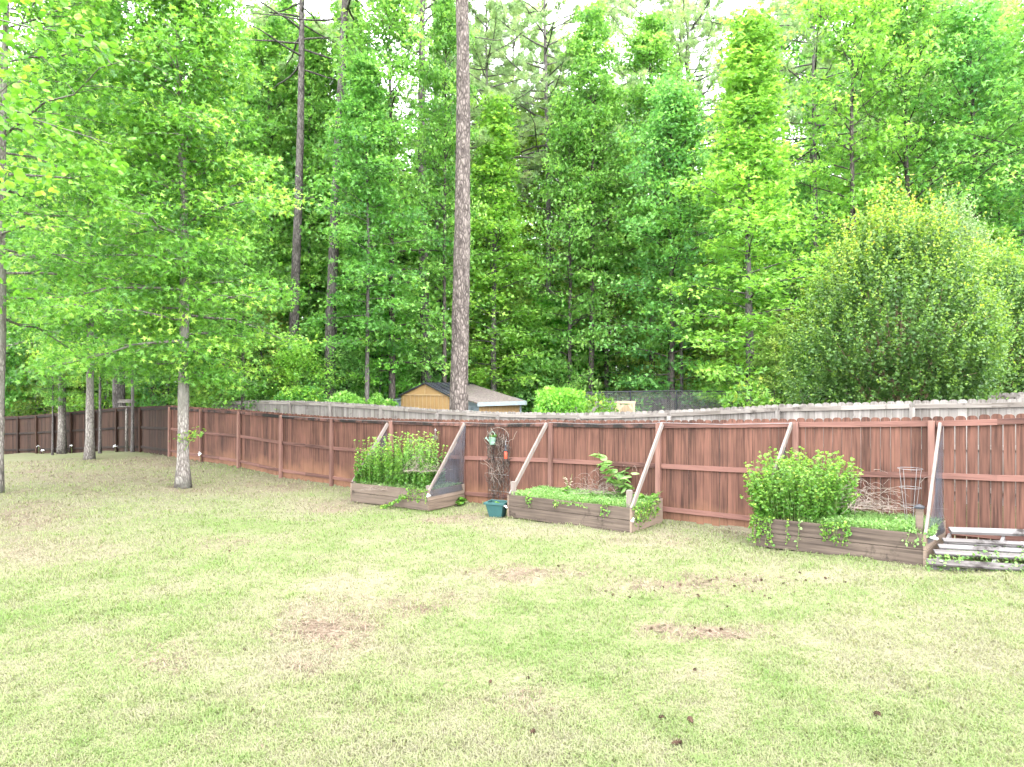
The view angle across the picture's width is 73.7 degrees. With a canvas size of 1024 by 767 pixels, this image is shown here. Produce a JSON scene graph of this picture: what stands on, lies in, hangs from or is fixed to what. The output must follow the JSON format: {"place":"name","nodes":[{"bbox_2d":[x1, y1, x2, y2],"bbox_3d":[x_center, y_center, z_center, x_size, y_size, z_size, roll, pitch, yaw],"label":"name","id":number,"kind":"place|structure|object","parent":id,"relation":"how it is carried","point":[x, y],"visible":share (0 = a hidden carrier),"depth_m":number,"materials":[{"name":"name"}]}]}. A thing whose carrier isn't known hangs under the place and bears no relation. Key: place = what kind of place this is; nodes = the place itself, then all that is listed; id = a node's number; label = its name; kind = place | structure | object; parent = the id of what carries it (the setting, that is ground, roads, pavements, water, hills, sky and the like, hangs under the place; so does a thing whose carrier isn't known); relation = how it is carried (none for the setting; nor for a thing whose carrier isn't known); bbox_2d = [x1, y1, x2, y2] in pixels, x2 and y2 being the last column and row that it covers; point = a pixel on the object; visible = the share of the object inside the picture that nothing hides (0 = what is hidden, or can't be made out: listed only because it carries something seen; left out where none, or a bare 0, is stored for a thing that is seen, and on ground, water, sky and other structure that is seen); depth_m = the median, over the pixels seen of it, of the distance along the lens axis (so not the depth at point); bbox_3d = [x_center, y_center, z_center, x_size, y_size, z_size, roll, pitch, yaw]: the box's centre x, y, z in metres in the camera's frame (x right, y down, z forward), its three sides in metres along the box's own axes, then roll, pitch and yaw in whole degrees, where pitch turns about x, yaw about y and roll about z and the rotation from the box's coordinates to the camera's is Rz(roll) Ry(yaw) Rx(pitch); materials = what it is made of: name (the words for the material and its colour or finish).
{"place":"outdoors","nodes":[
{"label":"outdoors","id":0,"kind":"place"},
{"bbox_2d":[0,399,1023,766],"bbox_3d":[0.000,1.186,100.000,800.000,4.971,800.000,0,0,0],"label":"ground","id":1,"kind":"structure","parent":0,"point":[168,489],"depth_m":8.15,"materials":[{"name":"green plant"}]},
{"bbox_2d":[0,45,40,406],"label":"woodland tree","id":2,"kind":"object","parent":1,"relation":"on","point":[12,362],"visible":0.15,"depth_m":36.54,"materials":[{"name":"green plant"}]},
{"bbox_2d":[5,321,94,415],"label":"understory tree","id":3,"kind":"object","parent":1,"relation":"on","point":[31,399],"visible":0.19,"depth_m":37.31,"materials":[{"name":"green plant"}]},
{"bbox_2d":[23,258,79,454],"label":"woodland tree","id":4,"kind":"object","parent":1,"relation":"on","point":[53,393],"visible":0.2,"depth_m":29.44,"materials":[{"name":"green plant"}]},
{"bbox_2d":[6,91,106,413],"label":"woodland tree","id":5,"kind":"object","parent":1,"relation":"on","point":[31,289],"visible":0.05,"depth_m":37.94,"materials":[{"name":"green plant"}]},
{"bbox_2d":[0,0,165,313],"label":"broadleaf tree","id":6,"kind":"object","parent":1,"relation":"on","point":[19,176],"visible":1,"depth_m":12.07,"materials":[{"name":"green plant"}]},
{"bbox_2d":[6,0,166,453],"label":"sweetgum tree","id":7,"kind":"object","parent":1,"relation":"on","point":[61,448],"visible":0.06,"depth_m":29.71,"materials":[{"name":"green plant"}]},
{"bbox_2d":[0,0,203,459],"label":"sweetgum tree","id":8,"kind":"object","parent":1,"relation":"on","point":[89,450],"visible":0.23,"depth_m":23.73,"materials":[{"name":"green plant"}]},
{"bbox_2d":[37,321,168,411],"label":"understory tree","id":9,"kind":"object","parent":1,"relation":"on","point":[106,388],"visible":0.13,"depth_m":36.41,"materials":[{"name":"green plant"}]},
{"bbox_2d":[0,0,218,492],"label":"sweetgum tree","id":10,"kind":"object","parent":1,"relation":"on","point":[5,211],"visible":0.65,"depth_m":17.18,"materials":[{"name":"green plant"}]},
{"bbox_2d":[95,95,173,451],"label":"woodland tree","id":11,"kind":"object","parent":1,"relation":"on","point":[132,444],"visible":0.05,"depth_m":26.95,"materials":[{"name":"green plant"}]},
{"bbox_2d":[120,303,203,406],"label":"understory tree","id":12,"kind":"object","parent":1,"relation":"on","point":[155,396],"visible":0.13,"depth_m":35.25,"materials":[{"name":"green plant"}]},
{"bbox_2d":[0,0,326,488],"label":"sweetgum tree","id":13,"kind":"object","parent":1,"relation":"on","point":[199,32],"visible":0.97,"depth_m":17.52,"materials":[{"name":"green plant"}]},
{"bbox_2d":[151,323,258,407],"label":"understory tree","id":14,"kind":"object","parent":1,"relation":"on","point":[196,400],"visible":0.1,"depth_m":29.15,"materials":[{"name":"green plant"}]},
{"bbox_2d":[151,8,318,400],"bbox_3d":[-13.791,-7.961,34.342,7.933,21.763,8.500,0,0,-31],"label":"woodland tree","id":15,"kind":"object","parent":1,"relation":"on","point":[227,97],"visible":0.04,"depth_m":33.21,"materials":[{"name":"green plant"}]},
{"bbox_2d":[191,189,306,410],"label":"woodland tree","id":16,"kind":"object","parent":1,"relation":"on","point":[258,237],"visible":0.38,"depth_m":27.36,"materials":[{"name":"green plant"}]},
{"bbox_2d":[197,285,316,400],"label":"understory tree","id":17,"kind":"object","parent":1,"relation":"on","point":[267,320],"visible":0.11,"depth_m":31.48,"materials":[{"name":"green plant"}]},
{"bbox_2d":[219,0,325,332],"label":"woodland tree","id":18,"kind":"object","parent":1,"relation":"on","point":[284,4],"visible":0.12,"depth_m":35.46,"materials":[{"name":"green plant"}]},
{"bbox_2d":[213,2,353,394],"bbox_3d":[-11.253,-7.824,33.405,7.259,21.108,5.537,0,0,-11],"label":"woodland tree","id":19,"kind":"object","parent":1,"relation":"on","point":[264,56],"visible":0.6,"depth_m":32.48,"materials":[{"name":"green plant"}]},
{"bbox_2d":[222,0,362,398],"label":"pine tree","id":20,"kind":"object","parent":1,"relation":"on","point":[297,219],"visible":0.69,"depth_m":29.49,"materials":[{"name":"brown plant"}]},
{"bbox_2d":[264,2,350,378],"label":"woodland tree","id":21,"kind":"object","parent":1,"relation":"on","point":[304,182],"visible":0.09,"depth_m":33.04,"materials":[{"name":"green plant"}]},
{"bbox_2d":[257,332,358,409],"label":"understory tree","id":22,"kind":"object","parent":1,"relation":"on","point":[292,361],"visible":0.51,"depth_m":26.79,"materials":[{"name":"green plant"}]},
{"bbox_2d":[249,16,370,385],"bbox_3d":[-9.853,-7.571,32.976,5.844,20.578,6.793,0,0,-23],"label":"woodland tree","id":23,"kind":"object","parent":1,"relation":"on","point":[320,106],"visible":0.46,"depth_m":32.39,"materials":[{"name":"green plant"}]},
{"bbox_2d":[241,0,382,398],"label":"pine tree","id":24,"kind":"object","parent":1,"relation":"on","point":[333,252],"visible":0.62,"depth_m":28.43,"materials":[{"name":"brown plant"}]},
{"bbox_2d":[279,310,357,396],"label":"understory tree","id":25,"kind":"object","parent":1,"relation":"on","point":[310,332],"visible":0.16,"depth_m":29.40,"materials":[{"name":"green plant"}]},
{"bbox_2d":[285,334,378,403],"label":"understory tree","id":26,"kind":"object","parent":1,"relation":"on","point":[345,358],"visible":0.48,"depth_m":27.82,"materials":[{"name":"green plant"}]},
{"bbox_2d":[265,0,417,390],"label":"woodland tree","id":27,"kind":"object","parent":1,"relation":"on","point":[334,10],"visible":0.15,"depth_m":32.86,"materials":[{"name":"green plant"}]},
{"bbox_2d":[287,47,453,402],"bbox_3d":[-5.883,-5.416,27.575,6.793,16.245,5.844,0,0,-28],"label":"woodland tree","id":28,"kind":"object","parent":1,"relation":"on","point":[360,86],"visible":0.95,"depth_m":26.94,"materials":[{"name":"green plant"}]},
{"bbox_2d":[336,277,422,399],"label":"understory tree","id":29,"kind":"object","parent":1,"relation":"on","point":[380,362],"visible":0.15,"depth_m":29.47,"materials":[{"name":"green plant"}]},
{"bbox_2d":[299,0,495,400],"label":"woodland tree","id":30,"kind":"object","parent":1,"relation":"on","point":[396,15],"visible":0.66,"depth_m":28.39,"materials":[{"name":"green plant"}]},
{"bbox_2d":[350,423,465,510],"bbox_3d":[-2.530,1.910,16.453,2.762,1.973,1.192,0,0,37],"label":"raised bed","id":31,"kind":"object","parent":1,"relation":"on","point":[446,493],"visible":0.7,"depth_m":15.82,"materials":[{"name":"brown wood"}]},
{"bbox_2d":[353,431,446,487],"bbox_3d":[-2.675,1.794,16.437,2.601,1.371,1.136,0,0,39],"label":"mint bush","id":32,"kind":"object","parent":31,"relation":"on","point":[389,470],"visible":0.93,"depth_m":16.16,"materials":[{"name":"green plant"}]},
{"bbox_2d":[340,293,481,395],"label":"understory tree","id":33,"kind":"object","parent":1,"relation":"on","point":[422,352],"visible":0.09,"depth_m":32.17,"materials":[{"name":"green plant"}]},
{"bbox_2d":[383,0,489,382],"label":"woodland tree","id":34,"kind":"object","parent":1,"relation":"on","point":[443,10],"visible":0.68,"depth_m":29.59,"materials":[{"name":"green plant"}]},
{"bbox_2d":[398,382,474,409],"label":"metal shed","id":35,"kind":"structure","parent":1,"relation":"on","point":[431,395],"depth_m":28.02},
{"bbox_2d":[381,124,498,382],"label":"woodland tree","id":36,"kind":"object","parent":1,"relation":"on","point":[415,267],"visible":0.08,"depth_m":37.26,"materials":[{"name":"green plant"}]},
{"bbox_2d":[360,0,521,382],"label":"pine tree","id":37,"kind":"object","parent":1,"relation":"on","point":[420,96],"visible":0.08,"depth_m":33.01,"materials":[{"name":"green plant"}]},
{"bbox_2d":[377,0,523,378],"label":"pine tree","id":38,"kind":"object","parent":1,"relation":"on","point":[473,111],"visible":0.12,"depth_m":36.19,"materials":[{"name":"green plant"}]},
{"bbox_2d":[449,0,502,410],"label":"pine tree","id":39,"kind":"object","parent":1,"relation":"on","point":[458,399],"visible":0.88,"depth_m":21.46,"materials":[{"name":"brown plant"}]},
{"bbox_2d":[433,314,523,390],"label":"understory tree","id":40,"kind":"object","parent":1,"relation":"on","point":[471,333],"visible":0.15,"depth_m":34.67,"materials":[{"name":"green plant"}]},
{"bbox_2d":[383,0,584,380],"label":"pine tree","id":41,"kind":"object","parent":1,"relation":"on","point":[494,8],"visible":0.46,"depth_m":34.96,"materials":[{"name":"green plant"}]},
{"bbox_2d":[431,76,544,383],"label":"woodland tree","id":42,"kind":"object","parent":1,"relation":"on","point":[519,113],"visible":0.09,"depth_m":42.98,"materials":[{"name":"green plant"}]},
{"bbox_2d":[468,384,526,412],"bbox_3d":[-0.953,1.298,29.075,3.062,2.566,5.850,0,0,0],"label":"shed annex","id":43,"kind":"object","parent":1,"relation":"on","point":[480,399],"visible":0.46,"depth_m":26.93,"materials":[{"name":"beige metal"}]},
{"bbox_2d":[425,91,580,395],"bbox_3d":[-1.018,-5.711,33.160,7.436,16.532,7.276,0,0,25],"label":"woodland tree","id":44,"kind":"object","parent":1,"relation":"on","point":[498,117],"visible":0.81,"depth_m":32.45,"materials":[{"name":"green plant"}]},
{"bbox_2d":[409,0,597,331],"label":"pine tree","id":45,"kind":"object","parent":1,"relation":"on","point":[539,3],"visible":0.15,"depth_m":42.55,"materials":[{"name":"green plant"}]},
{"bbox_2d":[0,455,1021,746],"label":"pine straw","id":46,"kind":"object","parent":1,"relation":"on","point":[336,621],"visible":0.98,"depth_m":8.15,"materials":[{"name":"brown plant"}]},
{"bbox_2d":[4,405,1023,540],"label":"wooden fence","id":47,"kind":"object","parent":1,"relation":"on","point":[697,471],"visible":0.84,"depth_m":13.47,"materials":[{"name":"brown wood"}]},
{"bbox_2d":[489,427,508,499],"bbox_3d":[-0.303,1.843,15.485,0.583,1.697,0.011,0,0,37],"label":"wire trellis","id":48,"kind":"object","parent":47,"relation":"attached to","point":[503,462],"visible":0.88,"depth_m":15.40,"materials":[{"name":"black metal"}]},
{"bbox_2d":[481,426,515,499],"bbox_3d":[-0.278,1.823,15.452,0.875,1.720,0.499,0,0,35],"label":"dead vine","id":49,"kind":"object","parent":48,"relation":"attached to","point":[499,456],"visible":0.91,"depth_m":15.46,"materials":[{"name":"brown plant"}]},
{"bbox_2d":[470,282,587,411],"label":"understory tree","id":50,"kind":"object","parent":1,"relation":"on","point":[522,296],"visible":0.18,"depth_m":34.59,"materials":[{"name":"green plant"}]},
{"bbox_2d":[481,300,583,412],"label":"understory tree","id":51,"kind":"object","parent":1,"relation":"on","point":[536,324],"visible":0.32,"depth_m":33.47,"materials":[{"name":"green plant"}]},
{"bbox_2d":[477,25,600,288],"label":"pine tree","id":52,"kind":"object","parent":1,"relation":"on","point":[551,68],"visible":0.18,"depth_m":41.84,"materials":[{"name":"green plant"}]},
{"bbox_2d":[435,0,648,298],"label":"pine tree","id":53,"kind":"object","parent":1,"relation":"on","point":[552,41],"visible":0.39,"depth_m":36.23,"materials":[{"name":"green plant"}]},
{"bbox_2d":[505,348,580,412],"bbox_3d":[1.535,0.395,33.524,3.751,4.455,2.819,0,0,0],"label":"shrub","id":54,"kind":"object","parent":1,"relation":"on","point":[519,394],"visible":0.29,"depth_m":32.94,"materials":[{"name":"green plant"}]},
{"bbox_2d":[502,85,613,326],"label":"woodland tree","id":55,"kind":"object","parent":1,"relation":"on","point":[542,113],"visible":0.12,"depth_m":41.78,"materials":[{"name":"green plant"}]},
{"bbox_2d":[532,385,588,413],"bbox_3d":[1.728,1.364,24.485,2.159,2.711,1.680,0,0,0],"label":"hedge","id":56,"kind":"object","parent":1,"relation":"on","point":[556,397],"visible":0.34,"depth_m":24.17,"materials":[{"name":"green plant"}]},
{"bbox_2d":[516,288,613,410],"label":"understory tree","id":57,"kind":"object","parent":1,"relation":"on","point":[544,302],"visible":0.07,"depth_m":35.54,"materials":[{"name":"green plant"}]},
{"bbox_2d":[502,85,640,409],"bbox_3d":[2.610,-6.056,32.558,6.707,17.244,7.285,0,0,24],"label":"woodland tree","id":58,"kind":"object","parent":1,"relation":"on","point":[583,301],"visible":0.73,"depth_m":32.44,"materials":[{"name":"green plant"}]},
{"bbox_2d":[525,252,630,413],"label":"understory tree","id":59,"kind":"object","parent":1,"relation":"on","point":[578,290],"visible":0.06,"depth_m":38.18,"materials":[{"name":"green plant"}]},
{"bbox_2d":[507,422,663,532],"bbox_3d":[1.408,1.732,13.504,2.888,1.968,1.193,0,0,37],"label":"raised bed","id":60,"kind":"object","parent":1,"relation":"on","point":[536,510],"visible":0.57,"depth_m":12.94,"materials":[{"name":"brown wood"}]},
{"bbox_2d":[512,485,657,509],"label":"weeds","id":61,"kind":"object","parent":60,"relation":"on","point":[551,492],"visible":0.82,"depth_m":13.37,"materials":[{"name":"green plant"}]},
{"bbox_2d":[589,453,638,496],"bbox_3d":[1.960,1.814,13.370,0.940,0.932,0.892,0,0,0],"label":"broadleaf weed","id":62,"kind":"object","parent":60,"relation":"on","point":[605,463],"visible":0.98,"depth_m":13.24,"materials":[{"name":"green plant"}]},
{"bbox_2d":[529,0,652,401],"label":"woodland tree","id":63,"kind":"object","parent":1,"relation":"on","point":[586,56],"visible":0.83,"depth_m":32.52,"materials":[{"name":"green plant"}]},
{"bbox_2d":[531,84,667,400],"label":"woodland tree","id":64,"kind":"object","parent":1,"relation":"on","point":[606,366],"visible":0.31,"depth_m":34.31,"materials":[{"name":"green plant"}]},
{"bbox_2d":[214,398,1023,505],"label":"picket fence","id":65,"kind":"object","parent":1,"relation":"on","point":[943,409],"visible":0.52,"depth_m":14.75,"materials":[{"name":"grey wood"}]},
{"bbox_2d":[593,322,695,401],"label":"understory tree","id":66,"kind":"object","parent":1,"relation":"on","point":[631,360],"visible":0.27,"depth_m":35.49,"materials":[{"name":"green plant"}]},
{"bbox_2d":[567,0,726,367],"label":"pine tree","id":67,"kind":"object","parent":1,"relation":"on","point":[632,4],"visible":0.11,"depth_m":44.24,"materials":[{"name":"green plant"}]},
{"bbox_2d":[608,267,687,398],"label":"understory tree","id":68,"kind":"object","parent":1,"relation":"on","point":[632,311],"visible":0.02,"depth_m":39.45,"materials":[{"name":"green plant"}]},
{"bbox_2d":[596,5,713,395],"bbox_3d":[7.828,-8.622,36.552,7.686,22.349,5.863,0,0,-26],"label":"woodland tree","id":69,"kind":"object","parent":1,"relation":"on","point":[652,37],"visible":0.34,"depth_m":35.60,"materials":[{"name":"green plant"}]},
{"bbox_2d":[611,91,737,409],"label":"woodland tree","id":70,"kind":"object","parent":1,"relation":"on","point":[652,289],"visible":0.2,"depth_m":30.88,"materials":[{"name":"green plant"}]},
{"bbox_2d":[624,77,738,410],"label":"woodland tree","id":71,"kind":"object","parent":1,"relation":"on","point":[688,118],"visible":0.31,"depth_m":29.95,"materials":[{"name":"green plant"}]},
{"bbox_2d":[578,390,784,411],"bbox_3d":[8.056,1.438,25.126,11.147,2.386,0.815,0,0,8],"label":"chain link fence","id":72,"kind":"object","parent":1,"relation":"on","point":[664,391],"visible":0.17,"depth_m":25.50,"materials":[{"name":"black metal"}]},
{"bbox_2d":[586,0,782,388],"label":"pine tree","id":73,"kind":"object","parent":1,"relation":"on","point":[630,15],"visible":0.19,"depth_m":40.94,"materials":[{"name":"green plant"}]},
{"bbox_2d":[577,66,795,411],"bbox_3d":[7.353,-5.650,29.537,7.965,16.382,8.651,0,0,-32],"label":"woodland tree","id":74,"kind":"object","parent":1,"relation":"on","point":[661,125],"visible":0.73,"depth_m":29.46,"materials":[{"name":"green plant"}]},
{"bbox_2d":[593,0,800,392],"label":"pine tree","id":75,"kind":"object","parent":1,"relation":"on","point":[708,24],"visible":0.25,"depth_m":37.83,"materials":[{"name":"green plant"}]},
{"bbox_2d":[677,296,762,408],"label":"understory tree","id":76,"kind":"object","parent":1,"relation":"on","point":[727,354],"visible":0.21,"depth_m":29.89,"materials":[{"name":"green plant"}]},
{"bbox_2d":[717,369,780,407],"bbox_3d":[6.054,1.026,17.506,1.762,2.795,1.340,0,0,0],"label":"bush","id":77,"kind":"object","parent":1,"relation":"on","point":[736,387],"visible":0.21,"depth_m":17.45,"materials":[{"name":"green plant"}]},
{"bbox_2d":[639,0,876,406],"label":"woodland tree","id":78,"kind":"object","parent":1,"relation":"on","point":[751,59],"visible":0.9,"depth_m":25.34,"materials":[{"name":"green plant"}]},
{"bbox_2d":[739,323,808,405],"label":"understory tree","id":79,"kind":"object","parent":1,"relation":"on","point":[768,343],"visible":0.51,"depth_m":24.20,"materials":[{"name":"green plant"}]},
{"bbox_2d":[693,0,871,304],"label":"pine tree","id":80,"kind":"object","parent":1,"relation":"on","point":[725,16],"visible":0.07,"depth_m":40.60,"materials":[{"name":"green plant"}]},
{"bbox_2d":[733,165,860,405],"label":"woodland tree","id":81,"kind":"object","parent":1,"relation":"on","point":[803,188],"visible":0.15,"depth_m":35.54,"materials":[{"name":"green plant"}]},
{"bbox_2d":[712,0,883,301],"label":"woodland tree","id":82,"kind":"object","parent":1,"relation":"on","point":[795,49],"visible":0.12,"depth_m":40.91,"materials":[{"name":"green plant"}]},
{"bbox_2d":[716,0,929,286],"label":"pine tree","id":83,"kind":"object","parent":1,"relation":"on","point":[791,24],"visible":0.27,"depth_m":32.93,"materials":[{"name":"green plant"}]},
{"bbox_2d":[751,0,941,375],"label":"woodland tree","id":84,"kind":"object","parent":1,"relation":"on","point":[837,10],"visible":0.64,"depth_m":28.53,"materials":[{"name":"green plant"}]},
{"bbox_2d":[754,422,945,566],"bbox_3d":[5.224,1.593,10.648,2.522,2.007,1.194,0,0,37],"label":"raised bed","id":85,"kind":"object","parent":1,"relation":"on","point":[920,553],"visible":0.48,"depth_m":10.06,"materials":[{"name":"brown wood"}]},
{"bbox_2d":[740,446,863,522],"bbox_3d":[4.643,1.609,10.956,1.892,1.146,1.567,0,0,0],"label":"mint bush","id":86,"kind":"object","parent":85,"relation":"on","point":[798,491],"visible":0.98,"depth_m":10.68,"materials":[{"name":"green plant"}]},
{"bbox_2d":[807,509,943,536],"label":"weeds","id":87,"kind":"object","parent":85,"relation":"on","point":[876,520],"visible":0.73,"depth_m":10.16,"materials":[{"name":"green plant"}]},
{"bbox_2d":[822,469,936,513],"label":"dead brambles","id":88,"kind":"object","parent":85,"relation":"on","point":[858,504],"visible":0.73,"depth_m":10.40,"materials":[{"name":"brown plant"}]},
{"bbox_2d":[759,165,1023,406],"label":"crape myrtle","id":89,"kind":"object","parent":1,"relation":"on","point":[906,263],"visible":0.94,"depth_m":16.88,"materials":[{"name":"green plant"}]},
{"bbox_2d":[789,0,1023,383],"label":"woodland tree","id":90,"kind":"object","parent":1,"relation":"on","point":[919,13],"visible":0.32,"depth_m":29.04,"materials":[{"name":"green plant"}]},
{"bbox_2d":[863,0,1015,232],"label":"woodland tree","id":91,"kind":"object","parent":1,"relation":"on","point":[920,153],"visible":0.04,"depth_m":40.73,"materials":[{"name":"green plant"}]},
{"bbox_2d":[856,0,1023,215],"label":"pine tree","id":92,"kind":"object","parent":1,"relation":"on","point":[939,11],"visible":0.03,"depth_m":35.07,"materials":[{"name":"green plant"}]},
{"bbox_2d":[888,178,1017,358],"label":"tree","id":93,"kind":"object","parent":1,"relation":"on","point":[969,223],"visible":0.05,"depth_m":24.33,"materials":[{"name":"green plant"}]},
{"bbox_2d":[889,230,1023,401],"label":"crape myrtle","id":94,"kind":"object","parent":1,"relation":"on","point":[1008,277],"visible":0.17,"depth_m":20.38,"materials":[{"name":"green plant"}]},
{"bbox_2d":[899,0,1023,267],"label":"woodland tree","id":95,"kind":"object","parent":1,"relation":"on","point":[978,13],"visible":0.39,"depth_m":28.47,"materials":[{"name":"green plant"}]},
{"bbox_2d":[918,0,1023,357],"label":"woodland tree","id":96,"kind":"object","parent":1,"relation":"on","point":[1017,14],"visible":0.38,"depth_m":27.08,"materials":[{"name":"green plant"}]},
{"bbox_2d":[926,527,1023,570],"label":"wooden pallet","id":97,"kind":"object","parent":1,"relation":"on","point":[1010,548],"visible":0.9,"depth_m":9.46,"materials":[{"name":"grey wood"}]},
{"bbox_2d":[926,0,1023,250],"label":"woodland tree","id":98,"kind":"object","parent":1,"relation":"on","point":[999,214],"visible":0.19,"depth_m":30.44,"materials":[{"name":"green plant"}]},
{"bbox_2d":[968,221,1023,388],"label":"understory tree","id":99,"kind":"object","parent":1,"relation":"on","point":[1000,234],"visible":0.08,"depth_m":26.46,"materials":[{"name":"green plant"}]},
{"bbox_2d":[0,0,1023,367],"label":"sky","id":100,"kind":"structure","parent":0,"point":[740,4],"materials":[{"name":"white"}]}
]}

